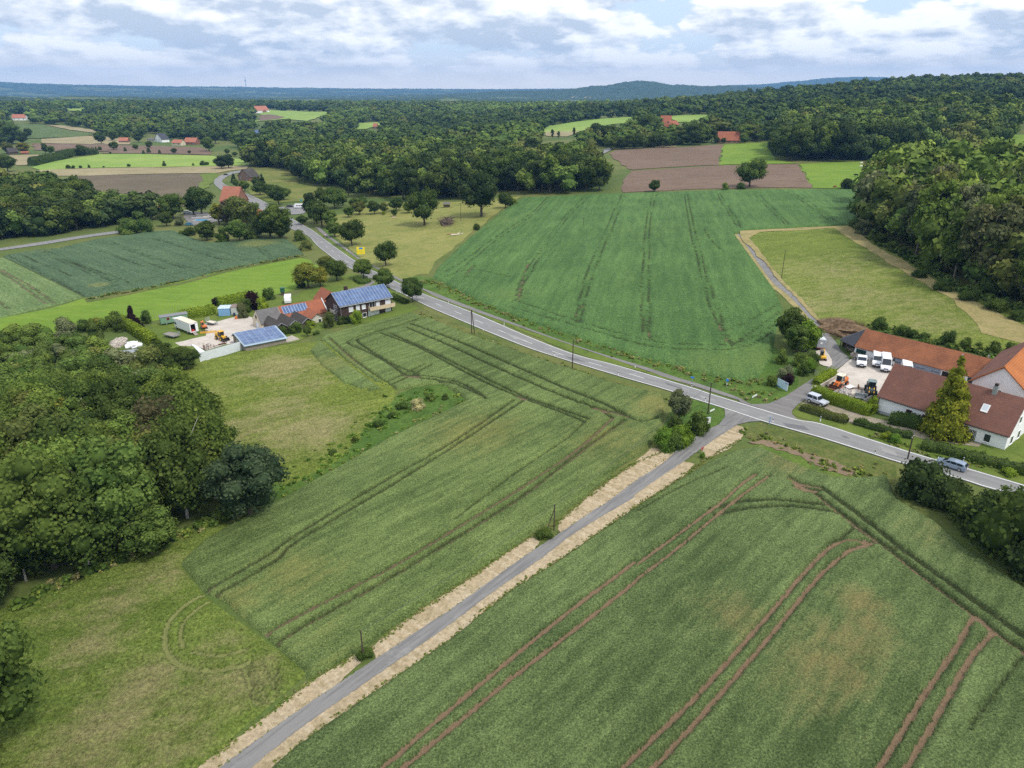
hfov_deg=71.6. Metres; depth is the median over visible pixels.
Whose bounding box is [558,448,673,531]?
straw strip
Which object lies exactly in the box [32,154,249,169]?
field
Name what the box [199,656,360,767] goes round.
straw strip
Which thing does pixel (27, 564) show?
birch tree
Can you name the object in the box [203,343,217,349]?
scrap frames
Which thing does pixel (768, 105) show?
woods
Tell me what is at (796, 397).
road mouth
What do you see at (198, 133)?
broadleaf tree
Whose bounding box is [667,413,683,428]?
shrub
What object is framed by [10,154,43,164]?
field
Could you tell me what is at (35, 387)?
broadleaf tree
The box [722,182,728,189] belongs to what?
shrub
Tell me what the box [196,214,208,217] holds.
garden cabin
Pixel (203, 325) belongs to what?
mini excavator
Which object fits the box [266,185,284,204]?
broadleaf tree
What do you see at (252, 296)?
shrub
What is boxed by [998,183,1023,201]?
broadleaf tree
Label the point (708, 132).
broadleaf tree
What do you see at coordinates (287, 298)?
touring caravan
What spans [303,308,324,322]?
annex
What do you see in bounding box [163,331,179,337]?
flat trailer
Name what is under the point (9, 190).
broadleaf tree
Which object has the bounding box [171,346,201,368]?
broadleaf tree
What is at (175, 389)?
broadleaf tree
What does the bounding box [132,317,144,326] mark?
shrub
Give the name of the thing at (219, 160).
broadleaf tree
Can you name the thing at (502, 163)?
broadleaf tree
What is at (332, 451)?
shrub
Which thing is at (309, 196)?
broadleaf tree
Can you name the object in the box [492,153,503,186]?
broadleaf tree
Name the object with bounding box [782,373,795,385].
shrub
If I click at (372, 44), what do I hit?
sky
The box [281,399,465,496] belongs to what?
long grass
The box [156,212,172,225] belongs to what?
broadleaf tree
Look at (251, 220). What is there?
broadleaf tree
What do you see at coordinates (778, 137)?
broadleaf tree
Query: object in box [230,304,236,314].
container hut
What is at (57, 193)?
broadleaf tree
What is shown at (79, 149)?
broadleaf tree
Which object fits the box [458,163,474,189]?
broadleaf tree
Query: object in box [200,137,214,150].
broadleaf tree
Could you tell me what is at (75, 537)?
birch tree
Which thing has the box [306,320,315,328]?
shrub
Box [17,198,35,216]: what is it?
broadleaf tree
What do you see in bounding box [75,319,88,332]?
shrub
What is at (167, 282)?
long grass
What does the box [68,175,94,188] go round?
broadleaf tree
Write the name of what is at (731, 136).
farmhouse
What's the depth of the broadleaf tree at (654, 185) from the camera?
408.62 m
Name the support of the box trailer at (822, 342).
on the ground at (614, 183)
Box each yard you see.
[176,316,256,349]
[183,211,217,225]
[815,357,892,398]
[816,349,831,365]
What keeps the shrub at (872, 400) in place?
on the ground at (614, 183)
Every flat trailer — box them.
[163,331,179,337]
[205,317,217,324]
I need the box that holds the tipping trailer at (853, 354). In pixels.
[850,352,862,359]
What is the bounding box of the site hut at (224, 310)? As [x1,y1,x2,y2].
[217,305,230,315]
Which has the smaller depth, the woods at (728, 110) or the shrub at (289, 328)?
the shrub at (289, 328)
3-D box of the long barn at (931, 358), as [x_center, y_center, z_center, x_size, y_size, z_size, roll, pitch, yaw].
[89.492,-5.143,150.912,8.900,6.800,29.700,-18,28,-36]
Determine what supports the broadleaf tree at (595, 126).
on the ground at (614, 183)
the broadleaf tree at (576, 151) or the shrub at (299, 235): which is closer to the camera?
the shrub at (299, 235)
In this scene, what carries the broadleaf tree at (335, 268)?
on the garden at (309, 294)
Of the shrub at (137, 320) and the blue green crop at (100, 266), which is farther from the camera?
the blue green crop at (100, 266)
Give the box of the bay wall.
[820,376,836,386]
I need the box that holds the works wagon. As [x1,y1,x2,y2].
[158,311,187,324]
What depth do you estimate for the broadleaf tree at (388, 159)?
494.33 m
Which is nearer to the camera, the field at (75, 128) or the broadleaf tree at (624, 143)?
the broadleaf tree at (624, 143)
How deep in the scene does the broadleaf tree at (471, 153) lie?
489.58 m
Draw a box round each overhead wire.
[363,506,552,629]
[555,386,707,504]
[574,340,708,382]
[712,383,909,435]
[913,439,1023,467]
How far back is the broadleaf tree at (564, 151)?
460.13 m
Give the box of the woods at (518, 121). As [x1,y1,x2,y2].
[316,99,578,148]
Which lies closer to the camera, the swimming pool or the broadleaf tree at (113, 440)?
the broadleaf tree at (113, 440)
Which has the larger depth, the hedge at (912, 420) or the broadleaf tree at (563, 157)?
the broadleaf tree at (563, 157)
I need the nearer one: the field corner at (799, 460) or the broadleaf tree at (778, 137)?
the field corner at (799, 460)
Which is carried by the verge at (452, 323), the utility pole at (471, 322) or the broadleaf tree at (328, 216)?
the utility pole at (471, 322)
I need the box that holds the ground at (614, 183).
[0,77,1023,759]
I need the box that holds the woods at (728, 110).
[572,88,758,145]
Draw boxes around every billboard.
[356,247,364,256]
[777,378,788,391]
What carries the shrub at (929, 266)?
on the ground at (614, 183)
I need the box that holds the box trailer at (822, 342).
[813,336,826,349]
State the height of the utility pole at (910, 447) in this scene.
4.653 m
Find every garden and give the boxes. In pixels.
[144,273,418,360]
[792,399,1023,483]
[1005,433,1023,456]
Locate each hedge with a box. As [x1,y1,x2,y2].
[27,146,98,165]
[120,313,158,343]
[178,304,215,318]
[215,290,247,306]
[352,276,371,283]
[391,292,408,303]
[799,402,850,423]
[810,385,874,416]
[811,367,837,384]
[853,417,913,438]
[887,411,922,429]
[920,438,1023,475]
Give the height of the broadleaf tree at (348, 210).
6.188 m
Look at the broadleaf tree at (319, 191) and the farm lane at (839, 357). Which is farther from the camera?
the broadleaf tree at (319, 191)
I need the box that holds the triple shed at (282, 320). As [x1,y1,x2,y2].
[264,311,314,331]
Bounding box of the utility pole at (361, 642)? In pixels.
[360,630,363,659]
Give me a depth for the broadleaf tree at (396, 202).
400.49 m
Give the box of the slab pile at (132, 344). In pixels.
[125,341,141,348]
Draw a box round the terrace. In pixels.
[368,310,378,315]
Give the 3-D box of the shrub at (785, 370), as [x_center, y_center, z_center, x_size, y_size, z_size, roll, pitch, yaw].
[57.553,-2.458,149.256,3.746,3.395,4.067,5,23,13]
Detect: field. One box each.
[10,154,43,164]
[16,123,93,137]
[31,143,210,154]
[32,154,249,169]
[38,166,247,175]
[41,136,130,143]
[50,125,94,132]
[67,108,84,110]
[78,173,202,205]
[181,312,666,679]
[199,173,217,188]
[239,110,326,123]
[247,171,317,201]
[259,114,282,119]
[272,447,1023,767]
[357,122,379,128]
[544,117,632,131]
[545,131,578,135]
[610,144,722,169]
[621,164,811,191]
[672,114,707,121]
[719,142,792,164]
[799,162,868,187]
[1010,135,1023,146]
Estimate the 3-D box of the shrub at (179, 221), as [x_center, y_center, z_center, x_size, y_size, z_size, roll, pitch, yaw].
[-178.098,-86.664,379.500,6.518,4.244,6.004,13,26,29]
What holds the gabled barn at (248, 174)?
on the ground at (614, 183)
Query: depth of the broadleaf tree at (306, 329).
196.13 m
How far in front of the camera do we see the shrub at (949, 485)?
101.63 m
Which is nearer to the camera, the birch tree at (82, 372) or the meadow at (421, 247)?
the birch tree at (82, 372)
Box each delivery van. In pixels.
[856,354,867,366]
[871,350,881,366]
[880,352,892,371]
[901,359,912,367]
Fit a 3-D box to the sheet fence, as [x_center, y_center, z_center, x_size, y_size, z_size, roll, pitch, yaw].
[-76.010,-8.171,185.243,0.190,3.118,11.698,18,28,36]
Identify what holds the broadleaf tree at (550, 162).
on the ground at (614, 183)
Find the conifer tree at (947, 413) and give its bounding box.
[916,355,973,444]
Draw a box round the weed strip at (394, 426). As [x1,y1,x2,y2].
[259,384,464,508]
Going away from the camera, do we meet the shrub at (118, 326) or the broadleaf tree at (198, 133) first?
the shrub at (118, 326)
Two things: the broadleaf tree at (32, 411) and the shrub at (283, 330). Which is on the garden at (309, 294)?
the shrub at (283, 330)
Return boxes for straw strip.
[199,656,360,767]
[252,461,693,767]
[372,536,538,657]
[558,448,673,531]
[701,425,744,457]
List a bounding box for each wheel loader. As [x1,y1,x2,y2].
[215,330,229,341]
[828,373,848,390]
[864,379,877,397]
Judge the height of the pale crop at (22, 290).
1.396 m
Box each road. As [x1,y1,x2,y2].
[0,231,118,249]
[214,170,1023,490]
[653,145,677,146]
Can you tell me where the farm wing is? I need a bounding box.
[667,120,678,124]
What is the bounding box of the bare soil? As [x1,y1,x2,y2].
[748,439,854,475]
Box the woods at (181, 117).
[0,98,332,144]
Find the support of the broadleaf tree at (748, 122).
on the ground at (614, 183)
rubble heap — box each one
[109,337,127,347]
[838,388,851,394]
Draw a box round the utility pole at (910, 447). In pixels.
[907,436,913,458]
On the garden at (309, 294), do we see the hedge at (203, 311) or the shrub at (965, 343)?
the hedge at (203, 311)
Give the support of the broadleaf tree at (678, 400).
on the ground at (614, 183)
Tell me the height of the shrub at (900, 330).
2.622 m
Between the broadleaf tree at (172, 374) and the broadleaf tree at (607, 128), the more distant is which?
the broadleaf tree at (607, 128)
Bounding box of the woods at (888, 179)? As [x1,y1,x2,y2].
[846,134,1023,302]
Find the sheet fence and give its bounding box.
[199,341,241,361]
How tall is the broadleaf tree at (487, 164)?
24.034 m
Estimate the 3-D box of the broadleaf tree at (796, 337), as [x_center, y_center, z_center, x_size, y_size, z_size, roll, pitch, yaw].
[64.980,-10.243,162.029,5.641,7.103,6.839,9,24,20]
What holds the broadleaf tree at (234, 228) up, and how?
on the ground at (614, 183)
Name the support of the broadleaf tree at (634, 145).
on the ground at (614, 183)
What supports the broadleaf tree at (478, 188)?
on the meadow at (421, 247)
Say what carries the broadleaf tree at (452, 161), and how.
on the ground at (614, 183)
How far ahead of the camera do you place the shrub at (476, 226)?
333.03 m
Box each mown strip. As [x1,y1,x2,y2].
[740,226,849,280]
[835,227,1023,342]
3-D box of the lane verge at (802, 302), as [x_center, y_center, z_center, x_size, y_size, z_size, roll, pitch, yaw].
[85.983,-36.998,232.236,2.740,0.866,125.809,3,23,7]
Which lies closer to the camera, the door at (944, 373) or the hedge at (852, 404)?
the hedge at (852, 404)
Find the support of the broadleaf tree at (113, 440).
on the ground at (614, 183)
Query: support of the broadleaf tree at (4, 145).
on the ground at (614, 183)
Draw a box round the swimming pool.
[192,219,210,221]
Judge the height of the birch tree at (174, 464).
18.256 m
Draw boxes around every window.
[969,428,977,440]
[980,403,990,412]
[982,433,991,443]
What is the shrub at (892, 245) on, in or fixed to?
on the ground at (614, 183)
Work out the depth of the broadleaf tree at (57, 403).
126.73 m
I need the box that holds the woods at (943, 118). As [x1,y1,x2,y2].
[763,90,1023,158]
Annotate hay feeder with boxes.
[443,202,449,207]
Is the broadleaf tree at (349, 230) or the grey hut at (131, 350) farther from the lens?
the broadleaf tree at (349, 230)
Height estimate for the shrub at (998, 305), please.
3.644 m
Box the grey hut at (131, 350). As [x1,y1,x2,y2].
[122,349,137,355]
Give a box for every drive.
[342,280,374,290]
[802,400,981,446]
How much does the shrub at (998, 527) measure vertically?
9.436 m
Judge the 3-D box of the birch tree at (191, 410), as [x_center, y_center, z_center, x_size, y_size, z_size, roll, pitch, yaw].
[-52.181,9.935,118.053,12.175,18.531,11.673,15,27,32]
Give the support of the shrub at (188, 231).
on the ground at (614, 183)
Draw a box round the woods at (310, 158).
[237,135,613,195]
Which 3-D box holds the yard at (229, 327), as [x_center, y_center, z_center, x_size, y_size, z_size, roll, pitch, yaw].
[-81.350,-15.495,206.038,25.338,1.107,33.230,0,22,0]
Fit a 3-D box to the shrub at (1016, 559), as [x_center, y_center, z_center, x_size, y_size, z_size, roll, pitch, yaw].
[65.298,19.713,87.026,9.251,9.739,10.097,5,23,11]
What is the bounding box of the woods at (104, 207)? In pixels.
[0,167,160,235]
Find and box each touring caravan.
[284,294,291,302]
[294,204,301,207]
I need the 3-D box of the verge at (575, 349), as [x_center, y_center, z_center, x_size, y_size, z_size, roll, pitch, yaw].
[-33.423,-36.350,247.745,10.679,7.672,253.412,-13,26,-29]
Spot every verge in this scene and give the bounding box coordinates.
[317,233,686,383]
[321,227,739,397]
[409,301,664,401]
[664,399,724,451]
[669,347,798,403]
[735,234,809,319]
[746,422,896,483]
[750,239,818,319]
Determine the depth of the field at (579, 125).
1058.57 m
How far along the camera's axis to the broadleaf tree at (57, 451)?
105.37 m
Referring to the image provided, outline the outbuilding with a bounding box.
[662,123,672,128]
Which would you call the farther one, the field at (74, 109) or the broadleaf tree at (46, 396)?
the field at (74, 109)
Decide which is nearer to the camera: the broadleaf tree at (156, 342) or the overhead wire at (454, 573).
the overhead wire at (454, 573)
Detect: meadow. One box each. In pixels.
[0,258,318,331]
[0,523,304,767]
[179,341,396,484]
[322,196,520,278]
[749,228,1023,350]
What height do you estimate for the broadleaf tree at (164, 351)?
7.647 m
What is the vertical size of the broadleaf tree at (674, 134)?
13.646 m
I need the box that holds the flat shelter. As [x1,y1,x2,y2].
[191,344,203,351]
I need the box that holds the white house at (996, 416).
[877,363,1023,449]
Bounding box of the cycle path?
[316,227,740,399]
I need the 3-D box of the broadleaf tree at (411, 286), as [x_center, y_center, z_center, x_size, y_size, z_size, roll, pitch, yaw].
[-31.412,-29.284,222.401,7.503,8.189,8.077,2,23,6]
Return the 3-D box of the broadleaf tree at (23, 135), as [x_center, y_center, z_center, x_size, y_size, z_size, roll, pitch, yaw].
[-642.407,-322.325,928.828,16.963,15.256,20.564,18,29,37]
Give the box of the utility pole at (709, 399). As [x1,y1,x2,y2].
[707,383,711,413]
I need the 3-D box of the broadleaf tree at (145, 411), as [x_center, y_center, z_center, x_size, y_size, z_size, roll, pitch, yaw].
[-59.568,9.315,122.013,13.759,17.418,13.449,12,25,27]
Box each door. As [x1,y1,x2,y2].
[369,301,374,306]
[856,348,866,354]
[941,371,948,376]
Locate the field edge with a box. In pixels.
[85,255,305,301]
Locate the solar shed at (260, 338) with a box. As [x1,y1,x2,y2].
[231,325,286,350]
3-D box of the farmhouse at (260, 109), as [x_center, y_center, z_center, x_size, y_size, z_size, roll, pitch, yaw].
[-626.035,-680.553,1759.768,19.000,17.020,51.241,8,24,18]
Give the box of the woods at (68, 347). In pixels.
[0,316,163,394]
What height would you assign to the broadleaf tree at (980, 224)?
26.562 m
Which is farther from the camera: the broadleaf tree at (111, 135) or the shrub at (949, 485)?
the broadleaf tree at (111, 135)
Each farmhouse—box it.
[11,114,27,119]
[118,137,130,141]
[154,133,169,141]
[184,137,199,144]
[219,186,248,203]
[254,106,268,112]
[661,115,671,122]
[717,131,739,142]
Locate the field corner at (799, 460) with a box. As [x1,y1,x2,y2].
[749,444,865,481]
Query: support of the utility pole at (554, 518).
on the ground at (614, 183)
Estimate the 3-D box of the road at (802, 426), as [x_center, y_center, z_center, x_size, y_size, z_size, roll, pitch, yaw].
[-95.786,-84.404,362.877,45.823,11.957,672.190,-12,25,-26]
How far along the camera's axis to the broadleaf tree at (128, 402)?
126.57 m
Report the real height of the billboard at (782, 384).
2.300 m
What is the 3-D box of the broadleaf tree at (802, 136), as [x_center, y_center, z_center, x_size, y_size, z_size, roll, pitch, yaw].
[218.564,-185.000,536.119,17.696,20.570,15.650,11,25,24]
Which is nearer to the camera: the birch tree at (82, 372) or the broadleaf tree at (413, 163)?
the birch tree at (82, 372)
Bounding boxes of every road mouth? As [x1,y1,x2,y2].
[263,203,304,213]
[719,405,764,425]
[735,383,810,418]
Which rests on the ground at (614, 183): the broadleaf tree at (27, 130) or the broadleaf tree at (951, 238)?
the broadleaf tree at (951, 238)
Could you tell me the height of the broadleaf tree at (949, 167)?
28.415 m
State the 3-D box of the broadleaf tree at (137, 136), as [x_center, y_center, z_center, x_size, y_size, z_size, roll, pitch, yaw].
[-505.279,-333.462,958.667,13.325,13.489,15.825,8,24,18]
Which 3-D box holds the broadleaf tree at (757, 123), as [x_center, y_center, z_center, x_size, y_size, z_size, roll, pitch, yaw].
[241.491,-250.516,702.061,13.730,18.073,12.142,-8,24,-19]
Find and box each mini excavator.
[200,320,207,329]
[819,349,826,360]
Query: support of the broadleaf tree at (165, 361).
on the ground at (614, 183)
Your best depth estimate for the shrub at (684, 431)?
124.44 m
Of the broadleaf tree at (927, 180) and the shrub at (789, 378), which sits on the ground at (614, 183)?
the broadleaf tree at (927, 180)
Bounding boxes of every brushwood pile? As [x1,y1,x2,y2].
[437,215,457,226]
[817,316,870,339]
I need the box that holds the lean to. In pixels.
[839,329,865,352]
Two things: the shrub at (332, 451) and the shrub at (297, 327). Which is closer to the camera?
the shrub at (332, 451)
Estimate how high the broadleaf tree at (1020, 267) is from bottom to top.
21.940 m
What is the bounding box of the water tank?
[279,287,284,294]
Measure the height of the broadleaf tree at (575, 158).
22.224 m
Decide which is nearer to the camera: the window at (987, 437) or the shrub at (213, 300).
the window at (987, 437)
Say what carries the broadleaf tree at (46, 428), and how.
on the ground at (614, 183)
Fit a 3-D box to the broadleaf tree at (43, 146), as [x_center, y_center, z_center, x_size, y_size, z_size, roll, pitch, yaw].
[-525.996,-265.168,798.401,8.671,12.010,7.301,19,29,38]
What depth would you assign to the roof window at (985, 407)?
120.18 m
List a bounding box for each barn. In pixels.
[5,147,18,154]
[171,139,185,145]
[237,168,259,180]
[252,298,326,327]
[854,329,991,383]
[968,342,1023,397]
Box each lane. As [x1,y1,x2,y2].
[220,425,735,767]
[737,234,848,388]
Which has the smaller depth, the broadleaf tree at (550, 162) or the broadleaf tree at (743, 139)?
the broadleaf tree at (550, 162)
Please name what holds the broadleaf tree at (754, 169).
on the ground at (614, 183)
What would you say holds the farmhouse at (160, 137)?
on the ground at (614, 183)
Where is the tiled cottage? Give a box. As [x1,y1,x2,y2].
[313,287,332,307]
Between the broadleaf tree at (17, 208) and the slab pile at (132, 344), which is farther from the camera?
the broadleaf tree at (17, 208)
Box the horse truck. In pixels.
[173,316,198,334]
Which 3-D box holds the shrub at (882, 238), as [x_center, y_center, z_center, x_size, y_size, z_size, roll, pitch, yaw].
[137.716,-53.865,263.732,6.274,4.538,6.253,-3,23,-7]
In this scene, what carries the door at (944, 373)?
in the long barn at (931, 358)
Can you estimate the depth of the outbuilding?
882.44 m
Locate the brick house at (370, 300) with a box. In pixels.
[324,284,394,320]
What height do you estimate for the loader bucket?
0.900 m
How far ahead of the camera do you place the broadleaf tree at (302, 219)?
371.89 m
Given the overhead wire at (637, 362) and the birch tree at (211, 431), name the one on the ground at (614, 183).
the birch tree at (211, 431)
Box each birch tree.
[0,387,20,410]
[0,400,12,415]
[0,529,51,581]
[0,551,18,602]
[23,372,61,390]
[48,464,120,568]
[58,377,96,411]
[74,370,95,383]
[75,372,113,385]
[86,369,139,416]
[119,372,135,385]
[136,414,211,518]
[137,446,172,513]
[157,388,234,453]
[189,412,228,498]
[213,438,231,457]
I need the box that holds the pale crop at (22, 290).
[0,257,81,317]
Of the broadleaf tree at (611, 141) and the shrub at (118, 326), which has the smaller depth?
the shrub at (118, 326)
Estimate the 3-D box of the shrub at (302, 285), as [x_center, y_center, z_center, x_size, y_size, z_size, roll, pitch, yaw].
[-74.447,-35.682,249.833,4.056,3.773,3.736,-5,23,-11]
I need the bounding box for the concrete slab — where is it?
[286,335,299,342]
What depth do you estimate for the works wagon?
214.24 m
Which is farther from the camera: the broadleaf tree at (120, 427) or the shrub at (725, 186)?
the shrub at (725, 186)
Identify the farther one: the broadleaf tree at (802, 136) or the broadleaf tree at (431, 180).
the broadleaf tree at (802, 136)
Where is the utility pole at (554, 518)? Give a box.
[548,504,554,529]
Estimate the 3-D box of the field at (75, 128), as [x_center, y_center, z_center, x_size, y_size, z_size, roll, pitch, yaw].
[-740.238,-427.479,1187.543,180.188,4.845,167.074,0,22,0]
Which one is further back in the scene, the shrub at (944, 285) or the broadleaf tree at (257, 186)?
the broadleaf tree at (257, 186)
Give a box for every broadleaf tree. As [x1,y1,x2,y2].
[0,124,21,143]
[0,142,13,150]
[0,154,17,171]
[0,186,23,194]
[0,196,9,203]
[0,200,28,234]
[0,205,17,238]
[0,373,37,394]
[0,380,47,401]
[0,402,27,424]
[0,415,45,456]
[0,429,30,458]
[0,446,77,569]
[0,620,46,727]
[1,180,18,186]
[1,432,81,468]
[2,183,22,188]
[2,188,17,193]
[2,191,21,201]
[5,402,67,423]
[10,390,33,408]
[11,195,39,205]
[11,386,91,419]
[15,142,29,150]
[16,132,29,142]
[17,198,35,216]
[23,128,31,135]
[23,491,48,565]
[26,413,92,447]
[30,191,56,202]
[32,186,49,191]
[34,368,76,384]
[40,143,47,153]
[43,181,66,190]
[45,146,54,152]
[45,383,63,392]
[47,177,59,182]
[49,188,70,199]
[50,397,80,411]
[56,198,87,229]
[56,432,162,549]
[56,471,99,557]
[58,413,107,423]
[60,418,103,443]
[64,179,91,192]
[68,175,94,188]
[73,418,124,452]
[74,145,86,155]
[74,356,130,378]
[77,410,100,421]
[88,366,116,377]
[92,131,105,143]
[95,395,140,423]
[101,435,122,444]
[102,441,165,506]
[104,405,129,422]
[104,411,146,439]
[107,130,117,139]
[107,141,118,148]
[115,128,122,136]
[115,217,137,234]
[118,502,179,554]
[122,130,130,136]
[126,395,183,434]
[126,423,213,508]
[128,367,157,394]
[131,132,142,141]
[133,217,154,232]
[133,345,170,362]
[136,392,164,408]
[139,364,202,394]
[139,415,164,434]
[142,377,202,399]
[145,141,151,146]
[146,339,171,356]
[155,193,186,218]
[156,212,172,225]
[158,357,180,368]
[164,379,226,424]
[165,348,174,358]
[165,393,224,428]
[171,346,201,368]
[181,192,199,214]
[183,186,214,213]
[190,129,206,139]
[193,220,215,240]
[198,440,290,518]
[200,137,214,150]
[207,130,220,143]
[208,203,221,223]
[212,155,229,168]
[213,225,229,242]
[217,420,239,444]
[218,199,230,222]
[220,195,258,222]
[224,154,234,167]
[224,219,248,239]
[230,132,242,146]
[232,179,238,185]
[238,180,249,189]
[243,227,260,239]
[246,215,261,235]
[247,202,259,220]
[250,176,259,184]
[250,181,263,194]
[253,210,272,236]
[255,218,273,234]
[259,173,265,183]
[259,203,292,237]
[261,183,273,193]
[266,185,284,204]
[273,224,290,237]
[279,186,291,199]
[291,262,320,287]
[295,215,307,224]
[302,192,316,218]
[302,325,311,336]
[305,199,318,222]
[311,200,328,226]
[313,186,325,202]
[313,266,328,285]
[315,255,331,267]
[321,187,347,208]
[321,210,336,224]
[324,259,348,280]
[325,221,338,236]
[329,154,347,166]
[337,219,365,245]
[342,206,353,215]
[349,198,357,204]
[351,201,365,214]
[351,259,372,277]
[358,196,367,203]
[362,162,378,194]
[366,200,380,213]
[372,267,394,285]
[373,240,397,265]
[378,155,393,165]
[380,202,388,210]
[387,197,403,209]
[389,160,403,191]
[390,157,410,164]
[390,209,397,214]
[391,166,405,199]
[394,167,421,195]
[400,277,423,301]
[402,158,419,169]
[402,203,410,211]
[404,187,439,224]
[410,154,431,169]
[420,153,432,160]
[422,163,447,198]
[432,150,452,160]
[439,160,450,195]
[444,160,459,194]
[445,162,471,198]
[456,169,498,216]
[457,155,473,162]
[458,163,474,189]
[464,151,477,157]
[469,154,497,177]
[476,152,491,156]
[476,156,499,183]
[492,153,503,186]
[493,149,510,156]
[495,157,512,190]
[497,192,512,207]
[501,153,517,188]
[501,157,529,190]
[508,145,525,152]
[516,149,534,157]
[520,150,531,157]
[526,151,540,160]
[527,159,538,189]
[531,156,545,191]
[539,153,559,192]
[549,145,560,152]
[552,148,568,157]
[553,154,570,190]
[557,147,572,152]
[561,153,586,189]
[566,148,585,156]
[568,140,588,147]
[576,155,596,190]
[580,143,605,159]
[588,157,613,190]
[590,123,604,138]
[602,124,617,136]
[606,135,618,148]
[616,136,625,149]
[617,103,626,116]
[621,137,627,148]
[624,133,635,148]
[631,137,638,148]
[635,134,644,145]
[637,115,661,130]
[639,137,648,147]
[648,132,654,147]
[649,180,659,191]
[652,131,663,145]
[657,132,666,145]
[660,132,671,145]
[667,136,676,145]
[668,388,692,417]
[670,132,678,145]
[678,129,688,144]
[684,123,701,144]
[694,127,706,144]
[704,125,712,142]
[710,126,717,141]
[733,158,769,186]
[737,120,752,132]
[738,124,752,136]
[739,136,749,142]
[748,124,760,140]
[749,126,760,140]
[752,121,762,130]
[769,125,793,154]
[774,307,806,336]
[783,125,794,156]
[784,325,809,353]
[787,123,813,150]
[788,125,813,153]
[799,318,824,351]
[810,122,824,138]
[812,119,829,125]
[814,126,835,152]
[827,122,839,151]
[834,124,861,154]
[836,121,853,128]
[840,178,855,188]
[865,122,884,144]
[877,122,900,139]
[889,122,921,146]
[898,184,925,254]
[901,118,916,125]
[909,169,963,235]
[911,123,926,141]
[917,170,958,203]
[920,171,933,184]
[923,162,959,177]
[939,205,974,278]
[951,182,990,211]
[957,165,1001,181]
[957,201,1023,268]
[963,192,1009,283]
[994,179,1016,195]
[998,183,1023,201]
[1007,194,1023,227]
[1015,242,1023,289]
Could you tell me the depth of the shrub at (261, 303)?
223.58 m
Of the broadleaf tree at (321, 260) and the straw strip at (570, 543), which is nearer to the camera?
the straw strip at (570, 543)
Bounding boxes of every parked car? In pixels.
[806,391,829,406]
[936,457,968,471]
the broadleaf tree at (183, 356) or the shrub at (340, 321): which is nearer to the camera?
the broadleaf tree at (183, 356)
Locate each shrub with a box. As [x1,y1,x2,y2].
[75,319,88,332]
[86,318,98,331]
[96,315,114,331]
[108,310,120,321]
[112,316,125,332]
[125,313,136,319]
[126,305,132,314]
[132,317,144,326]
[140,310,151,323]
[173,218,183,225]
[181,226,196,235]
[211,297,216,305]
[236,303,249,318]
[239,298,251,312]
[244,290,258,310]
[256,296,268,309]
[262,287,275,300]
[279,326,288,334]
[287,325,292,333]
[290,322,302,333]
[293,229,306,241]
[296,282,306,287]
[298,240,312,250]
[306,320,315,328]
[322,311,334,328]
[328,448,336,455]
[337,315,344,325]
[342,316,350,323]
[349,309,362,324]
[351,436,357,443]
[355,646,373,660]
[372,418,383,427]
[386,411,395,418]
[395,402,407,409]
[410,398,425,411]
[425,392,435,401]
[441,393,448,400]
[473,223,480,229]
[509,198,517,205]
[534,526,553,539]
[653,426,678,453]
[665,430,684,451]
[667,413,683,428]
[672,423,695,448]
[685,410,706,436]
[700,416,710,431]
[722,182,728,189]
[736,182,745,189]
[766,375,777,386]
[774,348,788,364]
[776,364,793,379]
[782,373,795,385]
[791,352,811,367]
[796,359,810,376]
[807,352,821,364]
[807,357,816,372]
[848,219,860,227]
[853,221,870,234]
[867,229,877,239]
[867,395,878,414]
[870,315,887,330]
[873,232,892,244]
[879,430,891,440]
[886,240,900,251]
[889,433,902,443]
[893,324,907,335]
[893,456,950,509]
[897,246,908,256]
[905,328,919,338]
[910,269,928,277]
[916,470,947,490]
[918,260,943,274]
[920,332,931,339]
[924,474,974,512]
[931,279,954,291]
[942,330,957,344]
[943,490,998,534]
[956,290,980,300]
[959,336,972,349]
[959,492,999,550]
[963,488,1023,564]
[968,279,1001,296]
[974,341,983,350]
[976,488,1000,494]
[981,298,1008,312]
[983,341,1001,353]
[987,484,1023,505]
[998,540,1023,583]
[1000,467,1017,477]
[1005,341,1016,348]
[1007,309,1023,321]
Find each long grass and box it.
[9,506,247,610]
[86,254,302,298]
[197,451,660,767]
[218,436,698,766]
[272,439,741,763]
[273,387,460,493]
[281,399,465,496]
[403,277,735,386]
[419,311,667,399]
[727,376,778,401]
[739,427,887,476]
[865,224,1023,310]
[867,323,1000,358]
[868,432,1006,475]
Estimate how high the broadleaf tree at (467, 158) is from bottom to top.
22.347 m
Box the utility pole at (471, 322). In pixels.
[471,310,474,333]
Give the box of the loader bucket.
[855,392,867,398]
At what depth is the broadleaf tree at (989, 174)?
263.33 m
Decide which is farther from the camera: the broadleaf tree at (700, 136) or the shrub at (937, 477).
the broadleaf tree at (700, 136)
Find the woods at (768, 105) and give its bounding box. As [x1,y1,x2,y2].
[746,72,1023,140]
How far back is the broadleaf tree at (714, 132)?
697.42 m
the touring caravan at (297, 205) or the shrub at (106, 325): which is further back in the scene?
the touring caravan at (297, 205)
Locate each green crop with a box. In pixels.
[3,230,303,296]
[433,189,856,382]
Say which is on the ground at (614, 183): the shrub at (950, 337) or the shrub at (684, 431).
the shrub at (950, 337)
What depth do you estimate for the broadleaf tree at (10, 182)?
412.07 m
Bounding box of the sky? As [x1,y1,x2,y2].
[0,0,1023,88]
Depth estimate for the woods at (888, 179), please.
273.53 m
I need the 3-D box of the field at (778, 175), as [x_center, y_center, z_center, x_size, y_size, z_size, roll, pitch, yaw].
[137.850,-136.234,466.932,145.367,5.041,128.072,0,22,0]
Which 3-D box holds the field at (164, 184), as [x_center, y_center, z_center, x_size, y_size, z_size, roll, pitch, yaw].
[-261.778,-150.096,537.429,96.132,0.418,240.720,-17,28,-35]

